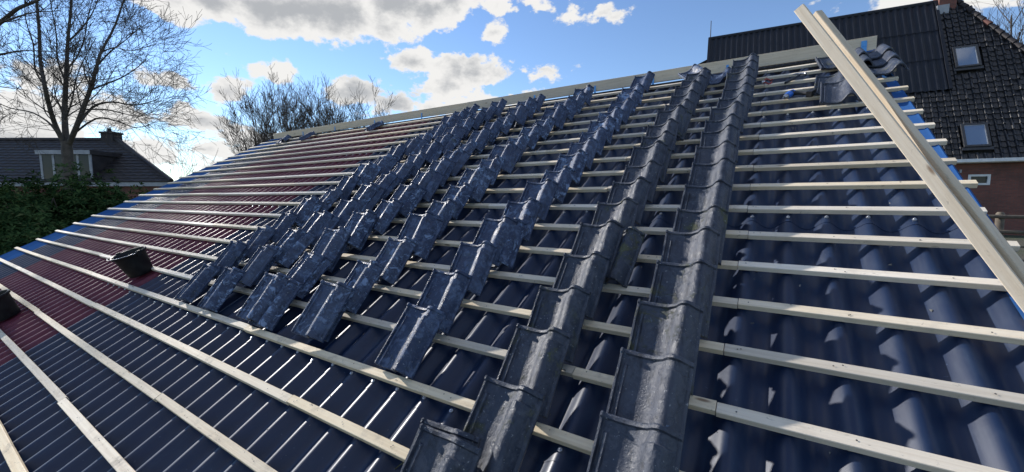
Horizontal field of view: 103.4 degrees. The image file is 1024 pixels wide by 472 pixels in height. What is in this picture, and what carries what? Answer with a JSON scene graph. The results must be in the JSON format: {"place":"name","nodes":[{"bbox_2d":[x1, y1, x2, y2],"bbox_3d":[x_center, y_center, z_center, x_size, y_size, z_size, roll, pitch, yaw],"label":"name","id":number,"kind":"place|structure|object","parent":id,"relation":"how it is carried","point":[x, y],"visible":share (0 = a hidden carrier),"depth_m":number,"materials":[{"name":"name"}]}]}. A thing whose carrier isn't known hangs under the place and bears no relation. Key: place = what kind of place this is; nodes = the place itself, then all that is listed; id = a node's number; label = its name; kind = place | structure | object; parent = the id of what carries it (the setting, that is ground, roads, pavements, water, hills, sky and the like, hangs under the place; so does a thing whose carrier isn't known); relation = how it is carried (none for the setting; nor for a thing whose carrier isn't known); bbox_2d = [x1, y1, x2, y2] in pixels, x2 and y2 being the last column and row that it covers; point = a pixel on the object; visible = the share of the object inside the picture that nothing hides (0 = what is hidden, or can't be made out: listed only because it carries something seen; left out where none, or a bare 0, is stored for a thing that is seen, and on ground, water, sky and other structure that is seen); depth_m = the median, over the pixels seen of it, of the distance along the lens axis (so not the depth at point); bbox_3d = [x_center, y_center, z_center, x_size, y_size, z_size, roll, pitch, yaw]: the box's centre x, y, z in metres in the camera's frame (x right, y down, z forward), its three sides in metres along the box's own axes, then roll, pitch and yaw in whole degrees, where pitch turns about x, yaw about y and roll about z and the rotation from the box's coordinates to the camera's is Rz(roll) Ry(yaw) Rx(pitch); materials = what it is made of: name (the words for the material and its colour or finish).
{"place":"outdoors","nodes":[
{"label":"outdoors","id":0,"kind":"place"},
{"bbox_2d":[0,0,1023,180],"label":"sky","id":1,"kind":"structure","parent":0,"point":[427,53],"materials":[{"name":"blue"}]},
{"bbox_2d":[1003,235,1023,259],"bbox_3d":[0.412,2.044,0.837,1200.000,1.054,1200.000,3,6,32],"label":"ground","id":2,"kind":"structure","parent":0,"point":[1019,239],"depth_m":15.63,"materials":[{"name":"concrete"}]},
{"bbox_2d":[0,224,57,254],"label":"evergreen shrub","id":3,"kind":"object","parent":2,"relation":"on","point":[14,240],"visible":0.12,"depth_m":9.46,"materials":[{"name":"green plant"}]},
{"bbox_2d":[0,182,67,248],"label":"evergreen shrub","id":4,"kind":"object","parent":2,"relation":"on","point":[10,217],"visible":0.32,"depth_m":10.81,"materials":[{"name":"green plant"}]},
{"bbox_2d":[0,168,86,229],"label":"evergreen shrub","id":5,"kind":"object","parent":2,"relation":"on","point":[46,198],"visible":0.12,"depth_m":12.17,"materials":[{"name":"green plant"}]},
{"bbox_2d":[0,0,102,110],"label":"bare tree","id":6,"kind":"object","parent":2,"relation":"on","point":[7,16],"visible":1,"depth_m":13.11,"materials":[{"name":"brown plant"}]},
{"bbox_2d":[18,161,119,229],"bbox_3d":[-14.136,-0.408,13.075,4.372,3.914,3.572,3,6,32],"label":"evergreen shrub","id":7,"kind":"object","parent":2,"relation":"on","point":[55,178],"visible":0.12,"depth_m":12.34,"materials":[{"name":"green plant"}]},
{"bbox_2d":[0,128,173,202],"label":"brick house","id":8,"kind":"structure","parent":2,"relation":"on","point":[96,155],"depth_m":25.79,"materials":[{"name":"brown tile"}]},
{"bbox_2d":[60,168,149,220],"bbox_3d":[-13.609,-0.426,13.549,3.617,3.788,2.764,3,6,32],"label":"evergreen shrub","id":9,"kind":"object","parent":2,"relation":"on","point":[111,198],"visible":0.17,"depth_m":12.91,"materials":[{"name":"green plant"}]},
{"bbox_2d":[0,0,216,190],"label":"bare tree","id":10,"kind":"object","parent":2,"relation":"on","point":[65,138],"visible":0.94,"depth_m":16.76,"materials":[{"name":"brown plant"}]},
{"bbox_2d":[210,78,282,154],"bbox_3d":[-22.958,-7.226,36.344,5.896,12.998,5.162,3,6,32],"label":"bare tree","id":11,"kind":"object","parent":2,"relation":"on","point":[234,144],"visible":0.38,"depth_m":35.96,"materials":[{"name":"plant"}]},
{"bbox_2d":[215,70,282,151],"bbox_3d":[-23.677,-8.180,38.322,6.553,14.536,6.402,3,6,32],"label":"bare tree","id":12,"kind":"object","parent":2,"relation":"on","point":[236,119],"visible":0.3,"depth_m":37.12,"materials":[{"name":"plant"}]},
{"bbox_2d":[267,76,310,131],"bbox_3d":[-21.826,-8.558,39.998,6.931,14.975,5.555,3,6,32],"label":"bare tree","id":13,"kind":"object","parent":2,"relation":"on","point":[294,97],"visible":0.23,"depth_m":38.64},
{"bbox_2d":[256,65,335,140],"bbox_3d":[-20.667,-8.081,38.093,5.201,14.364,7.170,3,6,32],"label":"bare tree","id":14,"kind":"object","parent":2,"relation":"on","point":[283,119],"visible":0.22,"depth_m":36.31,"materials":[{"name":"plant"}]},
{"bbox_2d":[264,83,350,133],"bbox_3d":[-19.657,-8.107,40.637,9.561,13.946,5.055,1,5,9],"label":"bare tree","id":15,"kind":"object","parent":2,"relation":"on","point":[319,108],"visible":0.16,"depth_m":39.41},
{"bbox_2d":[278,72,346,137],"bbox_3d":[-19.791,-8.450,39.041,5.237,14.933,6.209,3,6,32],"label":"bare tree","id":16,"kind":"object","parent":2,"relation":"on","point":[305,113],"visible":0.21,"depth_m":38.63,"materials":[{"name":"plant"}]},
{"bbox_2d":[301,78,359,132],"bbox_3d":[-16.727,-7.925,39.332,5.275,13.816,6.221,0,5,0],"label":"bare tree","id":17,"kind":"object","parent":2,"relation":"on","point":[331,114],"visible":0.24,"depth_m":37.91,"materials":[{"name":"plant"}]},
{"bbox_2d":[0,36,1023,471],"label":"roof","id":18,"kind":"structure","parent":2,"relation":"on","point":[828,332],"depth_m":2.58,"materials":[{"name":"blue metal"}]},
{"bbox_2d":[0,289,20,321],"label":"roof vent","id":19,"kind":"object","parent":18,"relation":"on","point":[9,307],"visible":1,"depth_m":4.86,"materials":[{"name":"black plastic"}]},
{"bbox_2d":[106,246,152,277],"bbox_3d":[-4.615,0.331,4.933,0.374,0.301,0.379,-5,25,17],"label":"bucket","id":20,"kind":"object","parent":18,"relation":"on","point":[135,262],"visible":0.99,"depth_m":4.87,"materials":[{"name":"black plastic"}]},
{"bbox_2d":[175,263,221,302],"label":"roof tile","id":21,"kind":"object","parent":18,"relation":"on","point":[193,288],"visible":1,"depth_m":3.91,"materials":[{"name":"ceramic"}]},
{"bbox_2d":[197,267,245,311],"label":"roof tile","id":22,"kind":"object","parent":18,"relation":"on","point":[218,293],"visible":1,"depth_m":3.61,"materials":[{"name":"ceramic"}]},
{"bbox_2d":[214,240,248,276],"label":"roof tile","id":23,"kind":"object","parent":18,"relation":"on","point":[230,254],"visible":0.78,"depth_m":4.13,"materials":[{"name":"ceramic"}]},
{"bbox_2d":[238,245,277,286],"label":"roof tile","id":24,"kind":"object","parent":18,"relation":"on","point":[257,262],"visible":0.88,"depth_m":3.77,"materials":[{"name":"ceramic"}]},
{"bbox_2d":[244,225,275,259],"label":"roof tile","id":25,"kind":"object","parent":18,"relation":"on","point":[261,236],"visible":0.84,"depth_m":4.42,"materials":[{"name":"ceramic"}]},
{"bbox_2d":[236,272,291,321],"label":"roof tile","id":26,"kind":"object","parent":18,"relation":"on","point":[262,296],"visible":0.93,"depth_m":3.21,"materials":[{"name":"ceramic"}]},
{"bbox_2d":[248,279,302,330],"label":"roof tile","id":27,"kind":"object","parent":18,"relation":"on","point":[278,307],"visible":0.77,"depth_m":3.13,"materials":[{"name":"ceramic"}]},
{"bbox_2d":[268,211,299,242],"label":"roof tile","id":28,"kind":"object","parent":18,"relation":"on","point":[283,223],"visible":0.88,"depth_m":4.63,"materials":[{"name":"ceramic"}]},
{"bbox_2d":[275,227,306,264],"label":"roof tile","id":29,"kind":"object","parent":18,"relation":"on","point":[288,240],"visible":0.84,"depth_m":4.07,"materials":[{"name":"ceramic"}]},
{"bbox_2d":[274,231,316,268],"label":"roof tile","id":30,"kind":"object","parent":18,"relation":"on","point":[294,252],"visible":0.68,"depth_m":4.01,"materials":[{"name":"ceramic"}]},
{"bbox_2d":[286,251,325,287],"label":"roof tile","id":31,"kind":"object","parent":18,"relation":"on","point":[304,267],"visible":0.69,"depth_m":3.43,"materials":[{"name":"ceramic"}]},
{"bbox_2d":[292,195,319,225],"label":"roof tile","id":32,"kind":"object","parent":18,"relation":"on","point":[303,207],"visible":0.84,"depth_m":4.84,"materials":[{"name":"ceramic"}]},
{"bbox_2d":[296,254,333,298],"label":"roof tile","id":33,"kind":"object","parent":18,"relation":"on","point":[320,270],"visible":0.34,"depth_m":3.42,"materials":[{"name":"ceramic"}]},
{"bbox_2d":[302,210,333,246],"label":"roof tile","id":34,"kind":"object","parent":18,"relation":"on","point":[314,224],"visible":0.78,"depth_m":4.30,"materials":[{"name":"ceramic"}]},
{"bbox_2d":[291,280,353,342],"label":"roof tile","id":35,"kind":"object","parent":18,"relation":"on","point":[317,318],"visible":1,"depth_m":2.79,"materials":[{"name":"ceramic"}]},
{"bbox_2d":[318,187,343,212],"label":"roof tile","id":36,"kind":"object","parent":18,"relation":"on","point":[329,197],"visible":0.72,"depth_m":5.09,"materials":[{"name":"ceramic"}]},
{"bbox_2d":[311,226,350,268],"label":"roof tile","id":37,"kind":"object","parent":18,"relation":"on","point":[330,243],"visible":0.71,"depth_m":3.74,"materials":[{"name":"ceramic"}]},
{"bbox_2d":[331,197,358,228],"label":"roof tile","id":38,"kind":"object","parent":18,"relation":"on","point":[343,210],"visible":0.77,"depth_m":4.51,"materials":[{"name":"ceramic"}]},
{"bbox_2d":[336,173,360,200],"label":"roof tile","id":39,"kind":"object","parent":18,"relation":"on","point":[347,184],"visible":0.74,"depth_m":5.32,"materials":[{"name":"ceramic"}]},
{"bbox_2d":[344,209,377,248],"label":"roof tile","id":40,"kind":"object","parent":18,"relation":"on","point":[358,225],"visible":0.84,"depth_m":3.90,"materials":[{"name":"ceramic"}]},
{"bbox_2d":[344,259,384,313],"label":"roof tile","id":41,"kind":"object","parent":18,"relation":"on","point":[362,277],"visible":0.73,"depth_m":3.02,"materials":[{"name":"ceramic"}]},
{"bbox_2d":[350,182,379,212],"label":"roof tile","id":42,"kind":"object","parent":18,"relation":"on","point":[364,195],"visible":0.73,"depth_m":4.64,"materials":[{"name":"ceramic"}]},
{"bbox_2d":[371,198,403,234],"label":"roof tile","id":43,"kind":"object","parent":18,"relation":"on","point":[386,211],"visible":0.84,"depth_m":4.09,"materials":[{"name":"ceramic"}]},
{"bbox_2d":[375,236,417,284],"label":"roof tile","id":44,"kind":"object","parent":18,"relation":"on","point":[393,256],"visible":0.84,"depth_m":3.25,"materials":[{"name":"ceramic"}]},
{"bbox_2d":[388,181,418,213],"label":"roof tile","id":45,"kind":"object","parent":18,"relation":"on","point":[402,193],"visible":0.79,"depth_m":4.39,"materials":[{"name":"ceramic"}]},
{"bbox_2d":[374,302,445,378],"bbox_3d":[-0.606,0.593,2.377,0.304,0.406,0.120,7,-33,33],"label":"roof tile","id":46,"kind":"object","parent":18,"relation":"on","point":[405,348],"visible":1,"depth_m":2.36,"materials":[{"name":"ceramic"}]},
{"bbox_2d":[395,185,427,217],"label":"roof tile","id":47,"kind":"object","parent":18,"relation":"on","point":[414,199],"visible":0.57,"depth_m":4.31,"materials":[{"name":"ceramic"}]},
{"bbox_2d":[397,210,438,251],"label":"roof tile","id":48,"kind":"object","parent":18,"relation":"on","point":[415,227],"visible":0.73,"depth_m":3.52,"materials":[{"name":"ceramic"}]},
{"bbox_2d":[409,216,444,260],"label":"roof tile","id":49,"kind":"object","parent":18,"relation":"on","point":[424,249],"visible":0.41,"depth_m":3.43,"materials":[{"name":"ceramic"}]},
{"bbox_2d":[400,418,481,471],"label":"roof tile","id":50,"kind":"object","parent":18,"relation":"on","point":[473,440],"visible":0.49,"depth_m":1.65,"materials":[{"name":"ceramic"}]},
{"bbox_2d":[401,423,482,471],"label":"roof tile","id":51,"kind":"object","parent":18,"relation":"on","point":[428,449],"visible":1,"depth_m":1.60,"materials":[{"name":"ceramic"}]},
{"bbox_2d":[427,198,459,238],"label":"roof tile","id":52,"kind":"object","parent":18,"relation":"on","point":[446,210],"visible":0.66,"depth_m":3.74,"materials":[{"name":"ceramic"}]},
{"bbox_2d":[416,268,472,334],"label":"roof tile","id":53,"kind":"object","parent":18,"relation":"on","point":[444,291],"visible":0.79,"depth_m":2.61,"materials":[{"name":"ceramic"}]},
{"bbox_2d":[441,182,474,219],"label":"roof tile","id":54,"kind":"object","parent":18,"relation":"on","point":[461,195],"visible":0.74,"depth_m":3.98,"materials":[{"name":"ceramic"}]},
{"bbox_2d":[456,165,488,199],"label":"roof tile","id":55,"kind":"object","parent":18,"relation":"on","point":[472,177],"visible":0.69,"depth_m":4.20,"materials":[{"name":"ceramic"}]},
{"bbox_2d":[448,240,498,296],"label":"roof tile","id":56,"kind":"object","parent":18,"relation":"on","point":[475,261],"visible":0.81,"depth_m":2.85,"materials":[{"name":"ceramic"}]},
{"bbox_2d":[467,168,495,202],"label":"roof tile","id":57,"kind":"object","parent":18,"relation":"on","point":[482,186],"visible":0.39,"depth_m":4.14,"materials":[{"name":"ceramic"}]},
{"bbox_2d":[477,155,505,185],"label":"roof tile","id":58,"kind":"object","parent":18,"relation":"on","point":[496,163],"visible":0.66,"depth_m":4.47,"materials":[{"name":"ceramic"}]},
{"bbox_2d":[472,215,517,266],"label":"roof tile","id":59,"kind":"object","parent":18,"relation":"on","point":[496,231],"visible":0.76,"depth_m":3.04,"materials":[{"name":"ceramic"}]},
{"bbox_2d":[487,141,517,170],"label":"roof tile","id":60,"kind":"object","parent":18,"relation":"on","point":[507,151],"visible":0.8,"depth_m":4.68,"materials":[{"name":"ceramic"}]},
{"bbox_2d":[463,375,544,471],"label":"roof tile","id":61,"kind":"object","parent":18,"relation":"on","point":[502,420],"visible":0.91,"depth_m":1.70,"materials":[{"name":"ceramic"}]},
{"bbox_2d":[491,218,527,268],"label":"roof tile","id":62,"kind":"object","parent":18,"relation":"on","point":[509,252],"visible":0.38,"depth_m":2.97,"materials":[{"name":"ceramic"}]},
{"bbox_2d":[501,197,541,241],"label":"roof tile","id":63,"kind":"object","parent":18,"relation":"on","point":[528,210],"visible":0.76,"depth_m":3.31,"materials":[{"name":"ceramic"}]},
{"bbox_2d":[518,123,543,150],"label":"roof tile","id":64,"kind":"object","parent":18,"relation":"on","point":[534,132],"visible":0.66,"depth_m":5.09,"materials":[{"name":"ceramic"}]},
{"bbox_2d":[497,323,571,418],"bbox_3d":[0.086,0.629,1.957,0.304,0.406,0.119,3,-36,31],"label":"roof tile","id":65,"kind":"object","parent":18,"relation":"on","point":[534,359],"visible":0.81,"depth_m":1.97,"materials":[{"name":"ceramic"}]},
{"bbox_2d":[519,178,558,221],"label":"roof tile","id":66,"kind":"object","parent":18,"relation":"on","point":[544,192],"visible":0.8,"depth_m":3.50,"materials":[{"name":"ceramic"}]},
{"bbox_2d":[540,165,575,202],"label":"roof tile","id":67,"kind":"object","parent":18,"relation":"on","point":[563,177],"visible":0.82,"depth_m":3.68,"materials":[{"name":"ceramic"}]},
{"bbox_2d":[527,284,590,363],"bbox_3d":[0.228,0.453,2.177,0.304,0.407,0.120,2,-35,30],"label":"roof tile","id":68,"kind":"object","parent":18,"relation":"on","point":[565,310],"visible":0.79,"depth_m":2.19,"materials":[{"name":"ceramic"}]},
{"bbox_2d":[554,149,588,184],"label":"roof tile","id":69,"kind":"object","parent":18,"relation":"on","point":[577,161],"visible":0.76,"depth_m":3.95,"materials":[{"name":"ceramic"}]},
{"bbox_2d":[552,251,610,319],"bbox_3d":[0.383,0.275,2.387,0.304,0.407,0.119,3,-34,35],"label":"roof tile","id":70,"kind":"object","parent":18,"relation":"on","point":[588,272],"visible":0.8,"depth_m":2.39,"materials":[{"name":"ceramic"}]},
{"bbox_2d":[567,137,598,169],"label":"roof tile","id":71,"kind":"object","parent":18,"relation":"on","point":[589,146],"visible":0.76,"depth_m":4.17,"materials":[{"name":"ceramic"}]},
{"bbox_2d":[578,126,608,155],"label":"roof tile","id":72,"kind":"object","parent":18,"relation":"on","point":[600,134],"visible":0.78,"depth_m":4.40,"materials":[{"name":"ceramic"}]},
{"bbox_2d":[570,219,624,277],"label":"roof tile","id":73,"kind":"object","parent":18,"relation":"on","point":[606,238],"visible":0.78,"depth_m":2.62,"materials":[{"name":"ceramic"}]},
{"bbox_2d":[587,116,615,143],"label":"roof tile","id":74,"kind":"object","parent":18,"relation":"on","point":[608,123],"visible":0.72,"depth_m":4.66,"materials":[{"name":"ceramic"}]},
{"bbox_2d":[592,197,638,229],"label":"roof tile","id":75,"kind":"object","parent":18,"relation":"on","point":[624,211],"visible":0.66,"depth_m":2.89,"materials":[{"name":"ceramic"}]},
{"bbox_2d":[607,97,635,124],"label":"roof tile","id":76,"kind":"object","parent":18,"relation":"on","point":[627,104],"visible":0.69,"depth_m":5.03,"materials":[{"name":"ceramic"}]},
{"bbox_2d":[604,226,644,287],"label":"roof tile","id":77,"kind":"object","parent":18,"relation":"on","point":[625,260],"visible":0.52,"depth_m":2.48,"materials":[{"name":"ceramic"}]},
{"bbox_2d":[606,176,651,224],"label":"roof tile","id":78,"kind":"object","parent":18,"relation":"on","point":[638,189],"visible":0.7,"depth_m":3.08,"materials":[{"name":"ceramic"}]},
{"bbox_2d":[586,410,683,471],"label":"roof tile","id":79,"kind":"object","parent":18,"relation":"on","point":[620,444],"visible":1,"depth_m":1.47,"materials":[{"name":"ceramic"}]},
{"bbox_2d":[621,159,662,202],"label":"roof tile","id":80,"kind":"object","parent":18,"relation":"on","point":[651,169],"visible":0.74,"depth_m":3.29,"materials":[{"name":"ceramic"}]},
{"bbox_2d":[628,140,667,178],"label":"roof tile","id":81,"kind":"object","parent":18,"relation":"on","point":[656,151],"visible":0.68,"depth_m":3.56,"materials":[{"name":"ceramic"}]},
{"bbox_2d":[606,347,694,448],"bbox_3d":[0.544,0.668,1.634,0.304,0.406,0.119,3,-34,33],"label":"roof tile","id":82,"kind":"object","parent":18,"relation":"on","point":[647,388],"visible":0.73,"depth_m":1.65,"materials":[{"name":"ceramic"}]},
{"bbox_2d":[640,130,674,166],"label":"roof tile","id":83,"kind":"object","parent":18,"relation":"on","point":[667,137],"visible":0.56,"depth_m":3.78,"materials":[{"name":"ceramic"}]},
{"bbox_2d":[645,118,678,151],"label":"roof tile","id":84,"kind":"object","parent":18,"relation":"on","point":[671,125],"visible":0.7,"depth_m":4.03,"materials":[{"name":"ceramic"}]},
{"bbox_2d":[627,299,703,395],"bbox_3d":[0.695,0.486,1.867,0.304,0.407,0.120,3,-34,32],"label":"roof tile","id":85,"kind":"object","parent":18,"relation":"on","point":[658,329],"visible":0.73,"depth_m":1.89,"materials":[{"name":"ceramic"}]},
{"bbox_2d":[654,104,687,136],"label":"roof tile","id":86,"kind":"object","parent":18,"relation":"on","point":[676,113],"visible":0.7,"depth_m":4.21,"materials":[{"name":"ceramic"}]},
{"bbox_2d":[648,259,716,338],"bbox_3d":[0.868,0.304,2.092,0.304,0.407,0.119,4,-34,33],"label":"roof tile","id":87,"kind":"object","parent":18,"relation":"on","point":[693,282],"visible":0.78,"depth_m":2.11,"materials":[{"name":"ceramic"}]},
{"bbox_2d":[661,226,720,294],"bbox_3d":[1.014,0.127,2.325,0.304,0.407,0.120,3,-35,31],"label":"roof tile","id":88,"kind":"object","parent":18,"relation":"on","point":[703,242],"visible":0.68,"depth_m":2.36,"materials":[{"name":"ceramic"}]},
{"bbox_2d":[673,204,728,264],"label":"roof tile","id":89,"kind":"object","parent":18,"relation":"on","point":[714,216],"visible":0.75,"depth_m":2.55,"materials":[{"name":"ceramic"}]},
{"bbox_2d":[680,179,731,209],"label":"roof tile","id":90,"kind":"object","parent":18,"relation":"on","point":[718,191],"visible":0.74,"depth_m":2.80,"materials":[{"name":"ceramic"}]},
{"bbox_2d":[688,156,735,204],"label":"roof tile","id":91,"kind":"object","parent":18,"relation":"on","point":[723,168],"visible":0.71,"depth_m":3.06,"materials":[{"name":"ceramic"}]},
{"bbox_2d":[694,139,736,180],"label":"roof tile","id":92,"kind":"object","parent":18,"relation":"on","point":[711,154],"visible":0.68,"depth_m":3.30,"materials":[{"name":"ceramic"}]},
{"bbox_2d":[700,123,738,161],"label":"roof tile","id":93,"kind":"object","parent":18,"relation":"on","point":[730,131],"visible":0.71,"depth_m":3.54,"materials":[{"name":"ceramic"}]},
{"bbox_2d":[704,113,740,148],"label":"roof tile","id":94,"kind":"object","parent":18,"relation":"on","point":[718,125],"visible":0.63,"depth_m":3.80,"materials":[{"name":"ceramic"}]},
{"bbox_2d":[709,100,743,133],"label":"roof tile","id":95,"kind":"object","parent":18,"relation":"on","point":[736,107],"visible":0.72,"depth_m":4.01,"materials":[{"name":"ceramic"}]},
{"bbox_2d":[717,91,750,122],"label":"roof tile","id":96,"kind":"object","parent":18,"relation":"on","point":[743,97],"visible":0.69,"depth_m":4.16,"materials":[{"name":"ceramic"}]},
{"bbox_2d":[721,82,753,110],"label":"roof tile","id":97,"kind":"object","parent":18,"relation":"on","point":[748,87],"visible":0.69,"depth_m":4.45,"materials":[{"name":"ceramic"}]},
{"bbox_2d":[819,78,860,103],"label":"roof tile","id":98,"kind":"object","parent":18,"relation":"on","point":[833,93],"visible":0.69,"depth_m":3.91,"materials":[{"name":"ceramic"}]},
{"bbox_2d":[868,57,909,75],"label":"roof tile","id":99,"kind":"object","parent":18,"relation":"on","point":[891,65],"visible":0.67,"depth_m":4.08,"materials":[{"name":"ceramic"}]},
{"bbox_2d":[794,4,1023,311],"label":"timber beam","id":100,"kind":"structure","parent":18,"relation":"on","point":[987,251],"depth_m":1.88,"materials":[{"name":"brown wood"}]},
{"bbox_2d":[697,0,1023,235],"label":"farmhouse","id":101,"kind":"object","parent":2,"relation":"on","point":[963,77],"visible":0.33,"depth_m":19.59,"materials":[{"name":"tile"}]},
{"bbox_2d":[813,10,1023,283],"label":"timber beam","id":102,"kind":"structure","parent":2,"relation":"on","point":[1001,244],"depth_m":1.90,"materials":[{"name":"brown wood"}]},
{"bbox_2d":[970,0,1023,42],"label":"bare tree","id":103,"kind":"object","parent":2,"relation":"on","point":[1011,26],"visible":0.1,"depth_m":41.37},
{"bbox_2d":[988,212,1023,261],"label":"rail fence","id":104,"kind":"object","parent":2,"relation":"on","point":[1000,217],"visible":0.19,"depth_m":9.52,"materials":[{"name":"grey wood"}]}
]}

